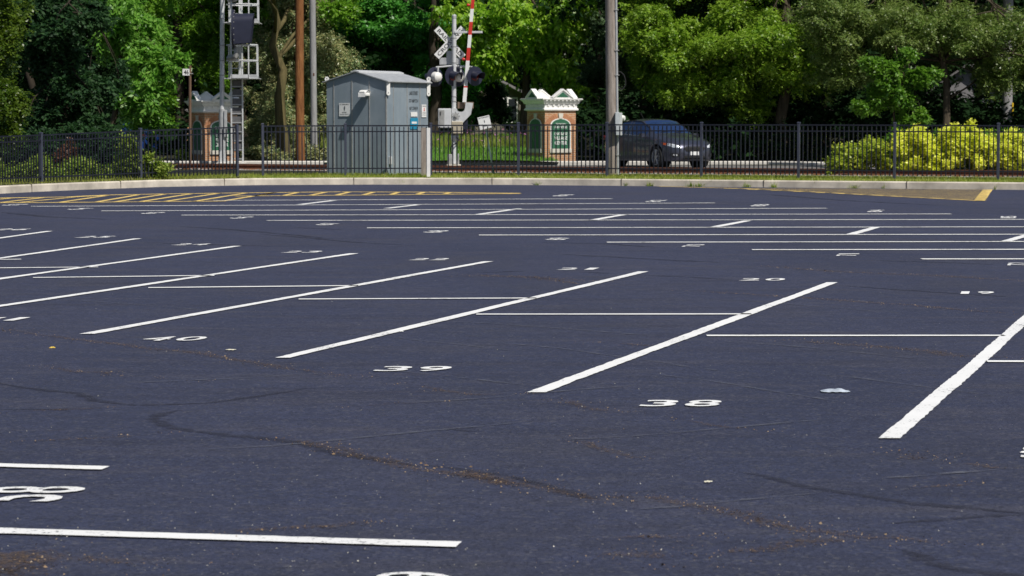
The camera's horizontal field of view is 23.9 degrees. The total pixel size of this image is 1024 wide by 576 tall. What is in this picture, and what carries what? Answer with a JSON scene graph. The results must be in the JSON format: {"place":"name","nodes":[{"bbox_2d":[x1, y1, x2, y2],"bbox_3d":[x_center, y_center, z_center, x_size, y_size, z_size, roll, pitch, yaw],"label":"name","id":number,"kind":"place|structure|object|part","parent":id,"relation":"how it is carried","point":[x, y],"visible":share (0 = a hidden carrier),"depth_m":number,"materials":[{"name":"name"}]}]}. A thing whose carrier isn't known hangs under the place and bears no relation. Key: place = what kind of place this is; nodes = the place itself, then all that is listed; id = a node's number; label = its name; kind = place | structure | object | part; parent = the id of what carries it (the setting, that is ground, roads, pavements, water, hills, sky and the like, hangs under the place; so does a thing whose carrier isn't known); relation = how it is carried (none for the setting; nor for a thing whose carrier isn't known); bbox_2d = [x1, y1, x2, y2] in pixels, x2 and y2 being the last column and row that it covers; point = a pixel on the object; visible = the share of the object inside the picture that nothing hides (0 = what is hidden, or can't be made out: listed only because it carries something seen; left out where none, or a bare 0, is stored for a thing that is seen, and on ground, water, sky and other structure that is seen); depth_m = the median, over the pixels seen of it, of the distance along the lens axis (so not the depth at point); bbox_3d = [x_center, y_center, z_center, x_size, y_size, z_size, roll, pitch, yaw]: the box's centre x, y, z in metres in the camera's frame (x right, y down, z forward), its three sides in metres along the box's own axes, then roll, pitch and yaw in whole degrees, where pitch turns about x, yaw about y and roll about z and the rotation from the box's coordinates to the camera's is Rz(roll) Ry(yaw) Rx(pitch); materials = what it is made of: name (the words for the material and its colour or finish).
{"place":"outdoors","nodes":[
{"label":"outdoors","id":0,"kind":"place"},
{"bbox_2d":[318,132,525,147],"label":"tall grass","id":1,"kind":"structure","parent":0,"point":[468,140],"depth_m":94.42,"materials":[{"name":"green plant"}]},
{"bbox_2d":[326,134,557,162],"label":"lawn","id":2,"kind":"structure","parent":0,"point":[472,152],"depth_m":89.22,"materials":[{"name":"green plant"}]},
{"bbox_2d":[441,129,525,141],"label":"wild flowers","id":3,"kind":"object","parent":2,"relation":"on","point":[484,133],"visible":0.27,"depth_m":93.35,"materials":[{"name":"plant"}]},
{"bbox_2d":[468,78,515,134],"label":"shrub","id":4,"kind":"object","parent":2,"relation":"on","point":[494,100],"visible":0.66,"depth_m":104.94,"materials":[{"name":"green plant"}]},
{"bbox_2d":[0,135,1000,185],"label":"terrain","id":5,"kind":"structure","parent":0,"point":[259,172],"depth_m":78.63,"materials":[{"name":"green plant"}]},
{"bbox_2d":[0,0,37,158],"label":"feathery conifer","id":6,"kind":"object","parent":5,"relation":"on","point":[14,104],"visible":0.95,"depth_m":68.31,"materials":[{"name":"green plant"}]},
{"bbox_2d":[0,155,70,178],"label":"weed clump","id":7,"kind":"object","parent":5,"relation":"on","point":[29,167],"visible":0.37,"depth_m":64.43,"materials":[{"name":"green plant"}]},
{"bbox_2d":[1,0,80,115],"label":"woodland tree","id":8,"kind":"object","parent":5,"relation":"on","point":[26,77],"visible":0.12,"depth_m":100.47,"materials":[{"name":"green plant"}]},
{"bbox_2d":[0,121,103,169],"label":"shrub","id":9,"kind":"object","parent":5,"relation":"on","point":[75,127],"visible":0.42,"depth_m":71.40,"materials":[{"name":"green plant"}]},
{"bbox_2d":[51,137,79,168],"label":"dead shrub","id":10,"kind":"object","parent":5,"relation":"on","point":[64,152],"visible":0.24,"depth_m":67.43,"materials":[{"name":"orange plant"}]},
{"bbox_2d":[1,0,137,168],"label":"dense tree","id":11,"kind":"object","parent":5,"relation":"on","point":[64,92],"visible":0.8,"depth_m":74.95,"materials":[{"name":"green plant"}]},
{"bbox_2d":[84,132,125,166],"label":"shrub","id":12,"kind":"object","parent":5,"relation":"on","point":[105,152],"visible":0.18,"depth_m":72.68,"materials":[{"name":"green plant"}]},
{"bbox_2d":[116,120,160,153],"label":"parked car","id":13,"kind":"object","parent":5,"relation":"on","point":[157,139],"visible":0.05,"depth_m":95.10,"materials":[{"name":"blue paint"}]},
{"bbox_2d":[85,0,194,142],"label":"walnut tree","id":14,"kind":"object","parent":5,"relation":"on","point":[151,78],"visible":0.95,"depth_m":88.91,"materials":[{"name":"green plant"}]},
{"bbox_2d":[103,100,188,139],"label":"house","id":15,"kind":"structure","parent":5,"relation":"on","point":[185,114],"depth_m":108.32,"materials":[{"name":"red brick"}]},
{"bbox_2d":[158,90,186,151],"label":"shrub","id":16,"kind":"object","parent":5,"relation":"on","point":[171,102],"visible":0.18,"depth_m":97.87,"materials":[{"name":"green plant"}]},
{"bbox_2d":[175,149,192,160],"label":"shrub","id":17,"kind":"object","parent":5,"relation":"on","point":[180,155],"visible":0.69,"depth_m":88.61,"materials":[{"name":"green plant"}]},
{"bbox_2d":[182,66,192,162],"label":"milepost","id":18,"kind":"object","parent":5,"relation":"on","point":[187,72],"visible":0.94,"depth_m":84.59,"materials":[{"name":"brown metal"}]},
{"bbox_2d":[139,0,267,148],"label":"shade tree","id":19,"kind":"object","parent":5,"relation":"on","point":[201,25],"visible":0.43,"depth_m":97.76,"materials":[{"name":"green plant"}]},
{"bbox_2d":[184,91,243,160],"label":"brick sign pillar","id":20,"kind":"structure","parent":5,"relation":"on","point":[205,107],"depth_m":88.05,"materials":[{"name":"brown brick"}]},
{"bbox_2d":[214,0,261,163],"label":"railway signal","id":21,"kind":"object","parent":5,"relation":"on","point":[241,28],"visible":0.94,"depth_m":84.14,"materials":[{"name":"metal"}]},
{"bbox_2d":[194,7,285,146],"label":"woodland tree","id":22,"kind":"object","parent":5,"relation":"on","point":[209,79],"visible":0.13,"depth_m":108.38,"materials":[{"name":"green plant"}]},
{"bbox_2d":[239,143,326,160],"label":"shrub","id":23,"kind":"object","parent":5,"relation":"on","point":[253,153],"visible":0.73,"depth_m":90.30,"materials":[{"name":"green plant"}]},
{"bbox_2d":[227,0,366,156],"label":"tree","id":24,"kind":"object","parent":5,"relation":"on","point":[332,59],"visible":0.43,"depth_m":95.66,"materials":[{"name":"green plant"}]},
{"bbox_2d":[295,0,304,160],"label":"utility pole","id":25,"kind":"object","parent":5,"relation":"on","point":[299,62],"visible":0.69,"depth_m":87.58,"materials":[{"name":"brown wood"}]},
{"bbox_2d":[243,0,362,153],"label":"forked tree","id":26,"kind":"object","parent":5,"relation":"on","point":[343,10],"visible":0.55,"depth_m":93.33,"materials":[{"name":"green plant"}]},
{"bbox_2d":[309,0,317,149],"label":"utility pole","id":27,"kind":"object","parent":5,"relation":"on","point":[313,72],"visible":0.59,"depth_m":91.13,"materials":[{"name":"metal"}]},
{"bbox_2d":[317,24,345,77],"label":"woodland tree","id":28,"kind":"object","parent":5,"relation":"on","point":[335,30],"visible":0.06,"depth_m":110.34,"materials":[{"name":"green plant"}]},
{"bbox_2d":[322,70,431,174],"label":"equipment shed","id":29,"kind":"structure","parent":5,"relation":"on","point":[361,97],"depth_m":69.63,"materials":[{"name":"metal"}]},
{"bbox_2d":[322,0,465,75],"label":"maple","id":30,"kind":"object","parent":5,"relation":"on","point":[379,20],"visible":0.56,"depth_m":104.80,"materials":[{"name":"green plant"}]},
{"bbox_2d":[425,0,484,165],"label":"crossing signal","id":31,"kind":"object","parent":5,"relation":"on","point":[456,76],"visible":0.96,"depth_m":82.01,"materials":[{"name":"metal"}]},
{"bbox_2d":[413,0,498,139],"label":"woodland tree","id":32,"kind":"object","parent":5,"relation":"on","point":[443,89],"visible":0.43,"depth_m":98.74,"materials":[{"name":"green plant"}]},
{"bbox_2d":[416,0,497,134],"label":"woodland tree","id":33,"kind":"object","parent":5,"relation":"on","point":[482,83],"visible":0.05,"depth_m":111.86,"materials":[{"name":"green plant"}]},
{"bbox_2d":[428,75,521,134],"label":"house","id":34,"kind":"structure","parent":5,"relation":"on","point":[513,100],"depth_m":114.86,"materials":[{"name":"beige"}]},
{"bbox_2d":[503,97,517,122],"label":"window","id":35,"kind":"structure","parent":34,"relation":"in","point":[513,101],"depth_m":114.93,"materials":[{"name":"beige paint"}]},
{"bbox_2d":[164,161,828,167],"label":"kerb","id":36,"kind":"structure","parent":5,"relation":"on","point":[553,162],"depth_m":84.90,"materials":[{"name":"concrete"}]},
{"bbox_2d":[0,0,1023,160],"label":"woodland","id":37,"kind":"object","parent":5,"relation":"on","point":[962,111],"visible":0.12,"depth_m":93.57,"materials":[{"name":"green plant"}]},
{"bbox_2d":[0,185,1023,575],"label":"parking lot","id":38,"kind":"structure","parent":5,"relation":"on","point":[342,285],"depth_m":15.98,"materials":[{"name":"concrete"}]},
{"bbox_2d":[2,239,1020,573],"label":"stones","id":39,"kind":"object","parent":38,"relation":"on","point":[474,495],"visible":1,"depth_m":10.40,"materials":[{"name":"grey stone"}]},
{"bbox_2d":[0,178,1023,193],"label":"kerb","id":40,"kind":"structure","parent":38,"relation":"on","point":[4,189],"depth_m":65.48,"materials":[{"name":"concrete"}]},
{"bbox_2d":[2,266,1023,575],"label":"grit","id":41,"kind":"object","parent":38,"relation":"on","point":[518,476],"visible":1,"depth_m":11.69,"materials":[{"name":"gravel"}]},
{"bbox_2d":[402,179,999,189],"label":"weeds","id":42,"kind":"object","parent":38,"relation":"on","point":[744,185],"visible":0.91,"depth_m":64.93,"materials":[{"name":"green plant"}]},
{"bbox_2d":[0,171,1023,184],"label":"grass verge","id":43,"kind":"object","parent":5,"relation":"on","point":[597,177],"depth_m":67.03,"materials":[{"name":"green plant"}]},
{"bbox_2d":[49,154,113,177],"bbox_3d":[-11.527,-3.162,64.664,1.757,0.863,1.202,-2,4,-27],"label":"weed clump","id":44,"kind":"object","parent":43,"relation":"on","point":[82,167],"visible":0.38,"depth_m":64.50,"materials":[{"name":"green plant"}]},
{"bbox_2d":[0,125,238,182],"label":"metal fence","id":45,"kind":"object","parent":43,"relation":"on","point":[41,140],"visible":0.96,"depth_m":63.96,"materials":[{"name":"black metal"}]},
{"bbox_2d":[108,129,176,179],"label":"weed clump","id":46,"kind":"object","parent":43,"relation":"on","point":[162,167],"visible":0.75,"depth_m":65.47,"materials":[{"name":"green plant"}]},
{"bbox_2d":[421,127,425,175],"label":"wooden post","id":47,"kind":"object","parent":43,"relation":"on","point":[423,150],"visible":1,"depth_m":68.35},
{"bbox_2d":[427,128,429,176],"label":"marker post","id":48,"kind":"object","parent":43,"relation":"on","point":[428,151],"visible":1,"depth_m":67.75,"materials":[{"name":"white paint"}]},
{"bbox_2d":[478,115,494,173],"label":"warning sign","id":49,"kind":"object","parent":43,"relation":"on","point":[483,120],"visible":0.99,"depth_m":68.71,"materials":[{"name":"white metal"}]},
{"bbox_2d":[605,0,625,174],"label":"utility pole","id":50,"kind":"object","parent":43,"relation":"on","point":[614,115],"visible":0.88,"depth_m":67.97,"materials":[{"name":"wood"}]},
{"bbox_2d":[261,122,1023,179],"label":"metal fence","id":51,"kind":"object","parent":43,"relation":"on","point":[701,131],"visible":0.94,"depth_m":66.59,"materials":[{"name":"black metal"}]},
{"bbox_2d":[427,0,598,135],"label":"lime tree","id":52,"kind":"object","parent":5,"relation":"on","point":[514,35],"visible":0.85,"depth_m":96.70,"materials":[{"name":"green plant"}]},
{"bbox_2d":[520,89,582,160],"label":"brick sign pillar","id":53,"kind":"structure","parent":5,"relation":"on","point":[557,107],"depth_m":87.31,"materials":[{"name":"orange brick"}]},
{"bbox_2d":[576,0,626,141],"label":"woodland tree","id":54,"kind":"object","parent":5,"relation":"on","point":[590,61],"visible":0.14,"depth_m":111.61,"materials":[{"name":"green plant"}]},
{"bbox_2d":[575,0,649,116],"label":"grey leaved tree","id":55,"kind":"object","parent":5,"relation":"on","point":[595,78],"visible":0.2,"depth_m":100.67,"materials":[{"name":"green plant"}]},
{"bbox_2d":[242,169,1021,177],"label":"railway ballast","id":56,"kind":"structure","parent":5,"relation":"on","point":[669,173],"depth_m":72.45,"materials":[{"name":"grey gravel"}]},
{"bbox_2d":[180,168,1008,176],"bbox_3d":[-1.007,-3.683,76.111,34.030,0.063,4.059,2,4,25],"label":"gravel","id":57,"kind":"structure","parent":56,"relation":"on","point":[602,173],"depth_m":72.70,"materials":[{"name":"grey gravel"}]},
{"bbox_2d":[168,163,1023,176],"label":"railway track","id":58,"kind":"structure","parent":56,"relation":"on","point":[250,166],"depth_m":73.34,"materials":[{"name":"metal"}]},
{"bbox_2d":[617,0,716,119],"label":"woodland tree","id":59,"kind":"object","parent":5,"relation":"on","point":[642,68],"visible":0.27,"depth_m":94.63,"materials":[{"name":"green plant"}]},
{"bbox_2d":[617,0,828,156],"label":"elm","id":60,"kind":"object","parent":5,"relation":"on","point":[745,45],"visible":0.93,"depth_m":89.48,"materials":[{"name":"green plant"}]},
{"bbox_2d":[791,0,851,146],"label":"woodland tree","id":61,"kind":"object","parent":5,"relation":"on","point":[822,96],"visible":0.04,"depth_m":102.66,"materials":[{"name":"green plant"}]},
{"bbox_2d":[822,135,906,174],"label":"shrub","id":62,"kind":"object","parent":5,"relation":"on","point":[860,156],"visible":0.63,"depth_m":70.38,"materials":[{"name":"green plant"}]},
{"bbox_2d":[848,43,946,132],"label":"young maple","id":63,"kind":"object","parent":5,"relation":"on","point":[884,89],"visible":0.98,"depth_m":79.00,"materials":[{"name":"green plant"}]},
{"bbox_2d":[785,0,1023,127],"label":"twiggy tree","id":64,"kind":"object","parent":5,"relation":"on","point":[983,34],"visible":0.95,"depth_m":86.14,"materials":[{"name":"green plant"}]},
{"bbox_2d":[882,118,1023,170],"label":"hedge","id":65,"kind":"object","parent":5,"relation":"on","point":[970,122],"visible":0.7,"depth_m":70.33,"materials":[{"name":"yellow plant"}]},
{"bbox_2d":[898,0,1023,104],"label":"woodland tree","id":66,"kind":"object","parent":5,"relation":"on","point":[927,63],"visible":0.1,"depth_m":105.14,"materials":[{"name":"green plant"}]},
{"bbox_2d":[927,64,1014,107],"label":"house","id":67,"kind":"structure","parent":5,"relation":"on","point":[966,76],"depth_m":123.82,"materials":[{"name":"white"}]},
{"bbox_2d":[1001,0,1013,122],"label":"utility pole","id":68,"kind":"object","parent":5,"relation":"on","point":[1008,106],"visible":0.29,"depth_m":90.22,"materials":[{"name":"grey"}]},
{"bbox_2d":[569,165,874,168],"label":"road","id":69,"kind":"structure","parent":0,"point":[742,166],"depth_m":81.59,"materials":[{"name":"grey asphalt"}]},
{"bbox_2d":[603,114,709,167],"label":"parked car","id":70,"kind":"object","parent":69,"relation":"on","point":[652,121],"visible":0.66,"depth_m":79.24,"materials":[{"name":"grey paint"}]},
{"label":"side window","id":71,"kind":"part","parent":70,"relation":"part of","materials":[{"name":"black glass"}]},
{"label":"side window","id":72,"kind":"part","parent":70,"relation":"part of","materials":[{"name":"black glass"}]},
{"bbox_2d":[820,388,850,391],"bbox_3d":[2.051,0.647,15.339,0.182,0.018,0.127,0,4,0],"label":"plastic bag","id":73,"kind":"object","parent":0,"point":[835,390],"visible":1,"depth_m":15.30,"materials":[{"name":"white plastic"}]}
]}

